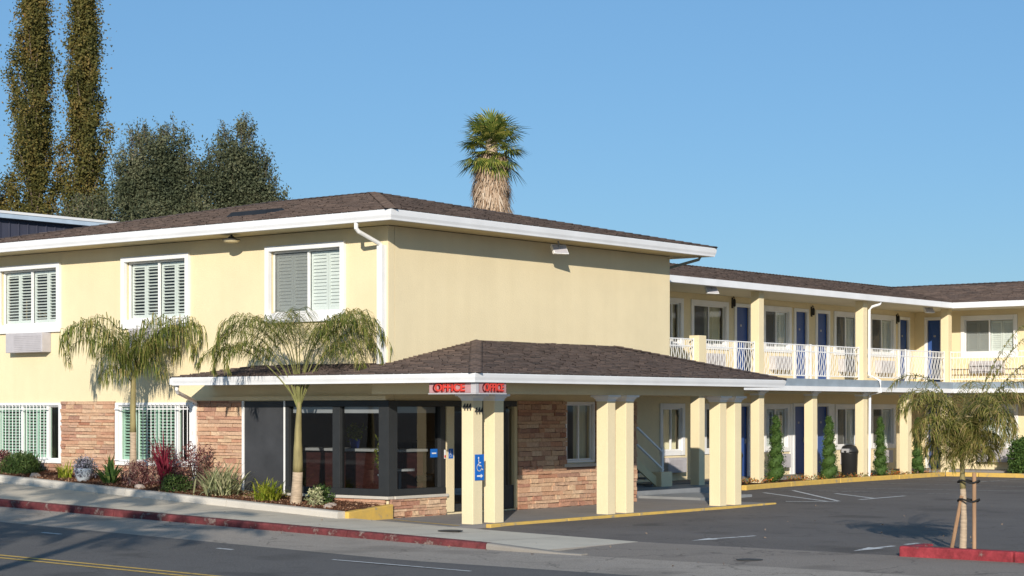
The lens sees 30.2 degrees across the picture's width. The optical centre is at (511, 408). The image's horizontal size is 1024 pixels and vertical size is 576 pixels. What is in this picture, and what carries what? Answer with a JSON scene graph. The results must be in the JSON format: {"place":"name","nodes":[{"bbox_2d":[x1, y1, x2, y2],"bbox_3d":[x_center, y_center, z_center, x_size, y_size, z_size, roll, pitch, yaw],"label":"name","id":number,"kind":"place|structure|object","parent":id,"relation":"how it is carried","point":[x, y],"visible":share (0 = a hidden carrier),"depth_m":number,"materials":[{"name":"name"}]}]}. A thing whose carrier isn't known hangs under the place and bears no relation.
{"place":"outdoors","nodes":[
{"label":"outdoors","id":0,"kind":"place"},
{"bbox_2d":[0,522,633,575],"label":"road","id":1,"kind":"structure","parent":0,"point":[131,550],"depth_m":27.86,"materials":[{"name":"asphalt"}]},
{"bbox_2d":[0,555,217,575],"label":"yellow centre line","id":2,"kind":"object","parent":1,"relation":"on","point":[102,567],"visible":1,"depth_m":26.76,"materials":[{"name":"paint"}]},
{"bbox_2d":[41,532,467,570],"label":"lane dashes","id":3,"kind":"object","parent":1,"relation":"on","point":[332,559],"visible":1,"depth_m":27.50,"materials":[{"name":"white paint"}]},
{"bbox_2d":[0,482,635,549],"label":"pavement","id":4,"kind":"structure","parent":0,"point":[113,501],"depth_m":35.18,"materials":[{"name":"concrete"}]},
{"bbox_2d":[0,474,344,518],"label":"planter kerb","id":5,"kind":"structure","parent":4,"relation":"on","point":[172,496],"depth_m":38.52,"materials":[{"name":"concrete"}]},
{"bbox_2d":[0,469,379,510],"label":"planting bed","id":6,"kind":"object","parent":4,"relation":"on","point":[235,498],"visible":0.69,"depth_m":38.53,"materials":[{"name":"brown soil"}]},
{"bbox_2d":[0,450,46,474],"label":"shrub","id":7,"kind":"object","parent":6,"relation":"on","point":[24,462],"visible":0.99,"depth_m":42.59,"materials":[{"name":"green plant"}]},
{"bbox_2d":[53,460,73,478],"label":"strappy plant","id":8,"kind":"object","parent":6,"relation":"on","point":[65,473],"visible":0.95,"depth_m":41.69,"materials":[{"name":"plant"}]},
{"bbox_2d":[74,468,91,480],"bbox_3d":[-9.315,1.450,41.255,0.400,0.300,0.400,0,0,39],"label":"garden pot","id":9,"kind":"object","parent":6,"relation":"on","point":[85,471],"visible":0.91,"depth_m":41.12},
{"bbox_2d":[72,454,97,477],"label":"flowering shrub","id":10,"kind":"object","parent":6,"relation":"on","point":[84,462],"visible":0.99,"depth_m":41.19,"materials":[{"name":"purple plant"}]},
{"bbox_2d":[91,454,125,482],"bbox_3d":[-8.609,1.270,40.667,1.062,0.672,0.929,0,0,39],"label":"agapanthus","id":11,"kind":"object","parent":6,"relation":"on","point":[111,474],"visible":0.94,"depth_m":40.64,"materials":[{"name":"plant"}]},
{"bbox_2d":[58,312,207,484],"bbox_3d":[-7.973,-0.148,40.275,2.095,3.859,3.135,0,0,68],"label":"queen palm","id":12,"kind":"object","parent":6,"relation":"on","point":[143,353],"visible":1,"depth_m":40.11,"materials":[{"name":"green plant"}]},
{"bbox_2d":[121,458,152,486],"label":"shrub","id":13,"kind":"object","parent":6,"relation":"on","point":[136,475],"visible":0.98,"depth_m":40.04,"materials":[{"name":"red plant"}]},
{"bbox_2d":[142,443,183,485],"bbox_3d":[-7.349,1.206,40.310,1.120,1.019,0.978,0,0,39],"label":"shrub","id":14,"kind":"object","parent":6,"relation":"on","point":[151,459],"visible":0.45,"depth_m":40.20,"materials":[{"name":"red plant"}]},
{"bbox_2d":[148,431,178,487],"bbox_3d":[-7.284,1.093,39.609,0.681,1.384,0.694,0,0,39],"label":"cordyline","id":15,"kind":"object","parent":6,"relation":"on","point":[163,464],"visible":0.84,"depth_m":39.53,"materials":[{"name":"plant"}]},
{"bbox_2d":[159,472,194,492],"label":"shrub","id":16,"kind":"object","parent":6,"relation":"on","point":[176,485],"visible":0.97,"depth_m":39.06,"materials":[{"name":"green plant"}]},
{"bbox_2d":[176,441,219,488],"bbox_3d":[-6.601,1.216,39.809,0.993,1.087,1.018,0,0,39],"label":"shrub","id":17,"kind":"object","parent":6,"relation":"on","point":[191,458],"visible":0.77,"depth_m":39.64,"materials":[{"name":"pink plant"}]},
{"bbox_2d":[186,455,255,495],"bbox_3d":[-5.903,1.354,38.608,1.762,0.811,1.708,0,0,-35],"label":"flax clump","id":18,"kind":"object","parent":6,"relation":"on","point":[217,483],"visible":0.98,"depth_m":38.42,"materials":[{"name":"plant"}]},
{"bbox_2d":[243,477,287,500],"bbox_3d":[-4.860,1.585,37.656,1.158,0.481,1.139,0,0,12],"label":"grass clump","id":19,"kind":"object","parent":6,"relation":"on","point":[267,493],"visible":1,"depth_m":37.52,"materials":[{"name":"plant"}]},
{"bbox_2d":[194,306,391,503],"bbox_3d":[-4.124,0.008,37.105,3.209,4.000,3.209,0,0,-43],"label":"queen palm","id":20,"kind":"object","parent":6,"relation":"on","point":[320,334],"visible":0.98,"depth_m":36.94,"materials":[{"name":"green plant"}]},
{"bbox_2d":[304,486,324,504],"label":"shrub","id":21,"kind":"object","parent":6,"relation":"on","point":[315,497],"visible":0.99,"depth_m":36.79,"materials":[{"name":"green plant"}]},
{"bbox_2d":[308,483,335,503],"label":"shrub","id":22,"kind":"object","parent":6,"relation":"on","point":[326,493],"visible":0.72,"depth_m":37.15,"materials":[{"name":"green plant"}]},
{"bbox_2d":[345,504,392,519],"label":"yellow planter kerb","id":23,"kind":"structure","parent":4,"relation":"on","point":[381,512],"depth_m":36.36,"materials":[{"name":"paint"}]},
{"bbox_2d":[0,507,914,575],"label":"road shoulder","id":24,"kind":"object","parent":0,"point":[372,547],"visible":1,"depth_m":30.02},
{"bbox_2d":[0,499,491,548],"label":"red kerb","id":25,"kind":"structure","parent":24,"relation":"on","point":[10,503],"depth_m":33.88,"materials":[{"name":"paint"}]},
{"bbox_2d":[454,495,482,511],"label":"lobby floor","id":26,"kind":"structure","parent":0,"point":[457,499],"depth_m":43.40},
{"bbox_2d":[293,447,427,488],"bbox_3d":[-3.341,1.455,39.884,3.450,1.250,0.850,0,0,39],"label":"reception counter","id":27,"kind":"object","parent":26,"relation":"on","point":[361,470],"visible":0.54,"depth_m":39.36,"materials":[{"name":"red wood"}]},
{"bbox_2d":[345,422,366,447],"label":"potted plant","id":28,"kind":"object","parent":27,"relation":"on","point":[355,434],"visible":1,"depth_m":39.59,"materials":[{"name":"plant"}]},
{"bbox_2d":[370,434,378,478],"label":"potted plant","id":29,"kind":"object","parent":26,"relation":"on","point":[376,453],"visible":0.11,"depth_m":37.55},
{"bbox_2d":[397,468,414,488],"bbox_3d":[-2.249,1.645,38.085,0.600,0.870,0.600,0,0,39],"label":"side table","id":30,"kind":"object","parent":26,"relation":"on","point":[399,470],"visible":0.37,"depth_m":38.06,"materials":[{"name":"white paint"}]},
{"bbox_2d":[412,440,434,480],"bbox_3d":[-1.991,1.370,39.210,0.600,1.420,0.580,0,0,39],"label":"office chair","id":31,"kind":"object","parent":26,"relation":"on","point":[428,464],"visible":0.55,"depth_m":39.27,"materials":[{"name":"black metal"}]},
{"bbox_2d":[454,488,482,495],"bbox_3d":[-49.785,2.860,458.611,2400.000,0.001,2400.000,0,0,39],"label":"ground","id":32,"kind":"structure","parent":0,"point":[457,491],"depth_m":65.43,"materials":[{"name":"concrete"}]},
{"bbox_2d":[0,174,17,210],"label":"columnar tree","id":33,"kind":"object","parent":32,"relation":"on","point":[1,198],"visible":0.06,"depth_m":88.90,"materials":[{"name":"green plant"}]},
{"bbox_2d":[0,0,68,214],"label":"columnar tree","id":34,"kind":"object","parent":32,"relation":"on","point":[33,57],"visible":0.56,"depth_m":89.45,"materials":[{"name":"green plant"}]},
{"bbox_2d":[0,210,116,237],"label":"neighbour building","id":35,"kind":"structure","parent":32,"relation":"on","point":[13,223],"depth_m":51.08,"materials":[{"name":"blue paint"}]},
{"bbox_2d":[47,187,121,221],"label":"evergreen tree","id":36,"kind":"object","parent":32,"relation":"on","point":[101,211],"visible":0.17,"depth_m":70.29,"materials":[{"name":"green plant"}]},
{"bbox_2d":[50,0,120,216],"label":"columnar tree","id":37,"kind":"object","parent":32,"relation":"on","point":[83,75],"visible":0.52,"depth_m":89.81,"materials":[{"name":"green plant"}]},
{"bbox_2d":[96,111,206,221],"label":"evergreen tree","id":38,"kind":"object","parent":32,"relation":"on","point":[145,191],"visible":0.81,"depth_m":69.62,"materials":[{"name":"green plant"}]},
{"bbox_2d":[176,110,290,213],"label":"evergreen tree","id":39,"kind":"object","parent":32,"relation":"on","point":[236,177],"visible":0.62,"depth_m":69.78,"materials":[{"name":"green plant"}]},
{"bbox_2d":[455,107,531,212],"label":"fan palm","id":40,"kind":"object","parent":32,"relation":"on","point":[492,167],"visible":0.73,"depth_m":94.33,"materials":[{"name":"green plant"}]},
{"bbox_2d":[0,0,1023,286],"label":"sky","id":41,"kind":"structure","parent":0,"point":[873,142],"materials":[{"name":"blue"}]},
{"bbox_2d":[486,543,587,555],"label":"dropped kerb","id":42,"kind":"structure","parent":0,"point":[499,546],"depth_m":29.93,"materials":[{"name":"concrete"}]},
{"bbox_2d":[377,469,913,528],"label":"porch floor","id":43,"kind":"structure","parent":0,"point":[640,506],"depth_m":39.45,"materials":[{"name":"concrete"}]},
{"bbox_2d":[635,484,751,500],"bbox_3d":[3.839,2.195,46.596,3.800,0.430,6.400,0,0,39],"label":"stair landing","id":44,"kind":"object","parent":43,"relation":"on","point":[687,492],"visible":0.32,"depth_m":46.12,"materials":[{"name":"grey paint"}]},
{"bbox_2d":[479,475,1023,555],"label":"parking lot","id":45,"kind":"structure","parent":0,"point":[850,524],"depth_m":36.73,"materials":[{"name":"asphalt"}]},
{"bbox_2d":[0,192,786,523],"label":"motel building","id":46,"kind":"structure","parent":45,"relation":"on","point":[570,350],"depth_m":40.11,"materials":[{"name":"yellow paint"}]},
{"bbox_2d":[6,332,50,352],"bbox_3d":[-11.174,-1.515,43.816,1.350,0.450,0.270,0,0,39],"label":"air conditioner","id":47,"kind":"object","parent":46,"relation":"attached to","point":[38,342],"visible":1,"depth_m":43.61,"materials":[{"name":"grey paint"}]},
{"bbox_2d":[0,262,60,333],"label":"window","id":48,"kind":"structure","parent":46,"relation":"in","point":[34,325],"depth_m":44.08,"materials":[{"name":"white paint"}]},
{"bbox_2d":[0,403,61,462],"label":"window","id":49,"kind":"structure","parent":46,"relation":"in","point":[38,408],"depth_m":44.02,"materials":[{"name":"white paint"}]},
{"bbox_2d":[128,327,177,348],"bbox_3d":[-7.773,-1.515,41.103,1.350,0.450,0.270,0,0,39],"label":"air conditioner","id":50,"kind":"object","parent":46,"relation":"attached to","point":[129,330],"visible":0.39,"depth_m":40.97,"materials":[{"name":"grey paint"}]},
{"bbox_2d":[114,402,191,466],"bbox_3d":[-7.765,0.560,41.305,2.540,1.380,0.253,0,0,39],"label":"window","id":51,"kind":"structure","parent":46,"relation":"in","point":[120,409],"depth_m":41.45,"materials":[{"name":"white paint"}]},
{"bbox_2d":[120,253,189,328],"bbox_3d":[-7.697,-2.540,41.302,2.210,1.580,0.273,0,0,39],"label":"window","id":52,"kind":"structure","parent":46,"relation":"in","point":[134,320],"depth_m":41.42,"materials":[{"name":"white paint"}]},
{"bbox_2d":[222,235,240,242],"bbox_3d":[-5.780,-3.500,39.112,0.380,0.180,0.380,0,0,39],"label":"floodlight","id":53,"kind":"object","parent":46,"relation":"attached to","point":[231,239],"visible":1,"depth_m":39.00,"materials":[{"name":"metal"}]},
{"bbox_2d":[264,241,345,322],"bbox_3d":[-4.141,-2.540,38.456,2.240,1.580,0.260,0,0,39],"label":"window","id":54,"kind":"structure","parent":46,"relation":"in","point":[291,269],"depth_m":38.49,"materials":[{"name":"white paint"}]},
{"bbox_2d":[428,382,506,393],"bbox_3d":[-0.818,-0.368,34.908,1.161,0.213,0.881,0,0,39],"label":"office sign","id":55,"kind":"object","parent":46,"relation":"attached to","point":[469,388],"visible":1,"depth_m":34.55,"materials":[{"name":"red paint"}]},
{"bbox_2d":[475,454,483,479],"bbox_3d":[-0.602,1.090,35.184,0.013,0.480,0.260,0,0,39],"label":"access sign","id":56,"kind":"object","parent":46,"relation":"attached to","point":[479,466],"visible":1,"depth_m":35.18,"materials":[{"name":"metal"}]},
{"bbox_2d":[454,407,513,510],"bbox_3d":[-0.643,1.025,39.337,0.210,2.130,1.940,0,0,39],"label":"door","id":57,"kind":"structure","parent":46,"relation":"in","point":[508,489],"depth_m":39.81,"materials":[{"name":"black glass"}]},
{"bbox_2d":[550,241,568,254],"bbox_3d":[1.015,-3.454,40.607,0.382,0.322,0.171,0,0,-34],"label":"floodlight","id":58,"kind":"object","parent":46,"relation":"attached to","point":[558,248],"visible":0.89,"depth_m":40.57,"materials":[{"name":"white paint"}]},
{"bbox_2d":[565,402,594,462],"bbox_3d":[1.415,0.520,41.955,0.260,1.340,1.080,0,0,39],"label":"window","id":59,"kind":"structure","parent":46,"relation":"in","point":[579,408],"depth_m":42.25,"materials":[{"name":"glass"}]},
{"bbox_2d":[486,503,775,527],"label":"yellow kerb","id":60,"kind":"structure","parent":45,"relation":"on","point":[600,517],"depth_m":38.19,"materials":[{"name":"paint"}]},
{"bbox_2d":[454,263,1023,493],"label":"motel wing","id":61,"kind":"structure","parent":45,"relation":"on","point":[942,346],"depth_m":56.20,"materials":[{"name":"paint"}]},
{"bbox_2d":[660,403,684,455],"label":"window","id":62,"kind":"structure","parent":61,"relation":"in","point":[667,410],"depth_m":51.53,"materials":[{"name":"glass"}]},
{"bbox_2d":[664,457,686,472],"bbox_3d":[4.393,1.530,51.272,0.230,0.400,0.900,0,0,39],"label":"air conditioner","id":63,"kind":"object","parent":61,"relation":"attached to","point":[676,465],"visible":0.81,"depth_m":51.12,"materials":[{"name":"grey paint"}]},
{"bbox_2d":[670,297,683,347],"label":"window","id":64,"kind":"structure","parent":61,"relation":"in","point":[679,301],"depth_m":51.69,"materials":[{"name":"white paint"}]},
{"bbox_2d":[705,403,708,453],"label":"window","id":65,"kind":"structure","parent":61,"relation":"in","point":[706,404],"depth_m":52.67,"materials":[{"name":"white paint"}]},
{"bbox_2d":[691,299,728,349],"bbox_3d":[5.426,-2.325,52.910,0.265,1.350,1.910,0,0,39],"label":"window","id":66,"kind":"structure","parent":61,"relation":"in","point":[705,315],"depth_m":53.02,"materials":[{"name":"glass"}]},
{"bbox_2d":[704,286,718,293],"bbox_3d":[5.189,-3.134,49.365,0.382,0.322,0.171,0,0,-34],"label":"floodlight","id":67,"kind":"object","parent":61,"relation":"attached to","point":[711,290],"visible":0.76,"depth_m":49.31,"materials":[{"name":"white paint"}]},
{"bbox_2d":[706,353,725,366],"bbox_3d":[5.609,-1.330,52.796,0.230,0.400,0.950,0,0,39],"label":"air conditioner","id":68,"kind":"object","parent":61,"relation":"attached to","point":[718,359],"visible":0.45,"depth_m":52.68,"materials":[{"name":"grey paint"}]},
{"bbox_2d":[734,303,750,370],"bbox_3d":[6.559,-1.915,54.213,0.130,2.150,0.900,0,0,39],"label":"door","id":69,"kind":"structure","parent":61,"relation":"in","point":[740,314],"depth_m":54.25,"materials":[{"name":"blue paint"}]},
{"bbox_2d":[741,403,750,476],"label":"door","id":70,"kind":"structure","parent":61,"relation":"in","point":[743,405],"depth_m":54.42,"materials":[{"name":"blue paint"}]},
{"bbox_2d":[764,404,789,451],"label":"window","id":71,"kind":"structure","parent":61,"relation":"in","point":[786,407],"depth_m":55.88,"materials":[{"name":"white paint"}]},
{"bbox_2d":[764,305,791,352],"bbox_3d":[7.731,-2.325,55.727,0.175,1.350,1.610,0,0,39],"label":"window","id":72,"kind":"structure","parent":61,"relation":"in","point":[774,323],"depth_m":55.89,"materials":[{"name":"glass"}]},
{"bbox_2d":[769,454,790,467],"bbox_3d":[7.855,1.530,55.610,0.230,0.400,0.900,0,0,39],"label":"air conditioner","id":73,"kind":"object","parent":61,"relation":"attached to","point":[787,458],"visible":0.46,"depth_m":55.74,"materials":[{"name":"grey paint"}]},
{"bbox_2d":[769,356,791,369],"bbox_3d":[7.886,-1.330,55.649,0.230,0.400,0.950,0,0,39],"label":"air conditioner","id":74,"kind":"object","parent":61,"relation":"attached to","point":[780,363],"visible":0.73,"depth_m":55.40,"materials":[{"name":"grey paint"}]},
{"bbox_2d":[792,403,803,473],"bbox_3d":[8.589,0.895,56.757,0.130,2.110,0.890,0,0,39],"label":"door","id":75,"kind":"structure","parent":61,"relation":"in","point":[798,408],"depth_m":56.77,"materials":[{"name":"blue paint"}]},
{"bbox_2d":[794,308,808,378],"bbox_3d":[8.620,-1.915,56.797,0.130,2.150,0.850,0,0,39],"label":"door","id":76,"kind":"structure","parent":61,"relation":"in","point":[801,316],"depth_m":56.91,"materials":[{"name":"blue paint"}]},
{"bbox_2d":[815,310,829,378],"bbox_3d":[9.428,-1.915,57.809,0.130,2.150,0.860,0,0,39],"label":"door","id":77,"kind":"structure","parent":61,"relation":"in","point":[820,319],"depth_m":57.86,"materials":[{"name":"blue paint"}]},
{"bbox_2d":[817,403,829,472],"bbox_3d":[9.421,0.895,57.801,0.130,2.110,0.880,0,0,39],"label":"door","id":78,"kind":"structure","parent":61,"relation":"in","point":[821,407],"depth_m":57.81,"materials":[{"name":"blue paint"}]},
{"bbox_2d":[834,311,854,355],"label":"window","id":79,"kind":"structure","parent":61,"relation":"in","point":[843,324],"depth_m":58.92,"materials":[{"name":"glass"}]},
{"bbox_2d":[835,404,854,449],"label":"window","id":80,"kind":"structure","parent":61,"relation":"in","point":[843,417],"depth_m":58.92,"materials":[{"name":"white paint"}]},
{"bbox_2d":[838,359,854,371],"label":"air conditioner","id":81,"kind":"object","parent":61,"relation":"attached to","point":[849,364],"visible":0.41,"depth_m":58.54,"materials":[{"name":"grey paint"}]},
{"bbox_2d":[874,450,892,462],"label":"air conditioner","id":82,"kind":"object","parent":61,"relation":"attached to","point":[889,453],"visible":0.4,"depth_m":60.73,"materials":[{"name":"grey paint"}]},
{"bbox_2d":[871,314,895,357],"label":"window","id":83,"kind":"structure","parent":61,"relation":"in","point":[883,333],"depth_m":61.07,"materials":[{"name":"glass"}]},
{"bbox_2d":[871,404,895,448],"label":"window","id":84,"kind":"structure","parent":61,"relation":"in","point":[889,419],"depth_m":61.20,"materials":[{"name":"white paint"}]},
{"bbox_2d":[875,360,894,372],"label":"air conditioner","id":85,"kind":"object","parent":61,"relation":"attached to","point":[886,366],"visible":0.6,"depth_m":60.47,"materials":[{"name":"grey paint"}]},
{"bbox_2d":[898,317,909,380],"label":"door","id":86,"kind":"structure","parent":61,"relation":"in","point":[902,324],"depth_m":62.08,"materials":[{"name":"blue paint"}]},
{"bbox_2d":[924,317,940,381],"bbox_3d":[13.838,-1.915,62.189,0.660,2.150,0.130,0,0,39],"label":"door","id":87,"kind":"structure","parent":61,"relation":"in","point":[932,328],"depth_m":62.26,"materials":[{"name":"blue paint"}]},
{"bbox_2d":[925,404,940,467],"bbox_3d":[13.905,0.895,62.136,0.750,2.110,0.130,0,0,39],"label":"door","id":88,"kind":"structure","parent":61,"relation":"in","point":[936,413],"depth_m":62.27,"materials":[{"name":"blue paint"}]},
{"bbox_2d":[970,361,1004,373],"bbox_3d":[15.242,-1.330,60.887,1.100,0.400,0.230,0,0,39],"label":"air conditioner","id":89,"kind":"object","parent":61,"relation":"attached to","point":[986,366],"visible":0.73,"depth_m":60.81,"materials":[{"name":"grey paint"}]},
{"bbox_2d":[961,314,1017,356],"bbox_3d":[15.356,-2.325,61.013,1.940,1.350,0.175,0,0,39],"label":"window","id":90,"kind":"structure","parent":61,"relation":"in","point":[984,334],"depth_m":61.03,"materials":[{"name":"glass"}]},
{"bbox_2d":[977,449,1012,461],"bbox_3d":[15.477,1.500,60.700,1.200,0.420,0.230,0,0,39],"label":"air conditioner","id":91,"kind":"object","parent":61,"relation":"attached to","point":[1004,457],"visible":0.16,"depth_m":60.44,"materials":[{"name":"grey paint"}]},
{"bbox_2d":[983,404,1017,447],"bbox_3d":[15.583,0.565,60.833,1.400,1.410,0.175,0,0,39],"label":"window","id":92,"kind":"structure","parent":61,"relation":"in","point":[1016,406],"depth_m":60.58,"materials":[{"name":"white paint"}]},
{"bbox_2d":[768,490,899,501],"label":"bay lines","id":93,"kind":"object","parent":45,"relation":"on","point":[823,497],"visible":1,"depth_m":45.26,"materials":[{"name":"white paint"}]},
{"bbox_2d":[741,472,1022,485],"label":"wing planting strip","id":94,"kind":"object","parent":45,"relation":"on","point":[749,483],"visible":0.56,"depth_m":53.02,"materials":[{"name":"brown soil"}]},
{"bbox_2d":[765,415,786,481],"bbox_3d":[7.218,1.144,51.974,0.621,1.979,0.643,0,0,39],"label":"spiral topiary","id":95,"kind":"object","parent":94,"relation":"on","point":[776,472],"visible":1,"depth_m":51.86,"materials":[{"name":"green plant"}]},
{"bbox_2d":[818,415,838,478],"bbox_3d":[9.071,1.178,54.368,0.639,1.997,0.631,0,0,39],"label":"spiral topiary","id":96,"kind":"object","parent":94,"relation":"on","point":[829,466],"visible":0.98,"depth_m":54.26,"materials":[{"name":"green plant"}]},
{"bbox_2d":[741,468,938,483],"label":"bedding flowers","id":97,"kind":"object","parent":94,"relation":"on","point":[895,472],"visible":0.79,"depth_m":53.89,"materials":[{"name":"plant"}]},
{"bbox_2d":[840,444,858,476],"bbox_3d":[9.941,1.535,55.928,0.540,0.950,0.540,0,0,39],"label":"litter bin","id":98,"kind":"object","parent":94,"relation":"on","point":[849,458],"visible":0.93,"depth_m":55.73,"materials":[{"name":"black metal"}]},
{"bbox_2d":[872,416,888,475],"bbox_3d":[11.042,1.167,56.898,0.514,1.895,0.570,0,0,-4],"label":"spiral topiary","id":99,"kind":"object","parent":94,"relation":"on","point":[880,464],"visible":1,"depth_m":56.81,"materials":[{"name":"green plant"}]},
{"bbox_2d":[911,417,925,472],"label":"spiral topiary","id":100,"kind":"object","parent":94,"relation":"on","point":[917,461],"visible":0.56,"depth_m":58.82,"materials":[{"name":"green plant"}]},
{"bbox_2d":[1006,435,1023,473],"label":"shrub","id":101,"kind":"object","parent":94,"relation":"on","point":[1016,463],"visible":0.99,"depth_m":58.27,"materials":[{"name":"green plant"}]},
{"bbox_2d":[741,472,1023,489],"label":"yellow kerb","id":102,"kind":"structure","parent":45,"relation":"on","point":[837,480],"depth_m":55.33,"materials":[{"name":"paint"}]},
{"bbox_2d":[798,479,1020,493],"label":"faded bay lines","id":103,"kind":"object","parent":45,"relation":"on","point":[931,489],"visible":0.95,"depth_m":49.97,"materials":[{"name":"white paint"}]},
{"bbox_2d":[886,325,1023,547],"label":"young palm","id":104,"kind":"object","parent":45,"relation":"on","point":[969,436],"visible":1,"depth_m":28.29,"materials":[{"name":"green plant"}]},
{"bbox_2d":[957,479,979,502],"bbox_3d":[6.826,1.230,28.375,0.364,0.348,0.204,0,0,39],"label":"tree tie","id":105,"kind":"object","parent":104,"relation":"attached to","point":[970,482],"visible":1,"depth_m":28.31,"materials":[{"name":"black rubber"}]},
{"bbox_2d":[899,543,1023,562],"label":"red island kerb","id":106,"kind":"structure","parent":45,"relation":"on","point":[924,550],"depth_m":28.04,"materials":[{"name":"paint"}]},
{"bbox_2d":[929,546,1023,551],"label":"island soil","id":107,"kind":"structure","parent":45,"relation":"on","point":[980,548],"depth_m":28.51,"materials":[{"name":"soil"}]},
{"bbox_2d":[950,495,963,547],"bbox_3d":[6.696,1.760,28.613,0.055,0.922,0.441,0,0,-12],"label":"tree stake","id":108,"kind":"object","parent":107,"relation":"on","point":[955,528],"visible":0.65,"depth_m":28.58,"materials":[{"name":"brown wood"}]},
{"bbox_2d":[972,473,975,548],"bbox_3d":[6.891,1.585,28.297,0.055,1.250,0.055,0,0,39],"label":"tree stake","id":109,"kind":"object","parent":107,"relation":"on","point":[973,513],"visible":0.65,"depth_m":28.27,"materials":[{"name":"brown wood"}]},
{"bbox_2d":[562,542,1023,575],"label":"driveway apron","id":110,"kind":"object","parent":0,"point":[865,563],"visible":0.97,"depth_m":28.13,"materials":[{"name":"concrete"}]},
{"bbox_2d":[911,468,1022,474],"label":"walkway","id":111,"kind":"structure","parent":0,"point":[986,470],"depth_m":59.89,"materials":[{"name":"concrete"}]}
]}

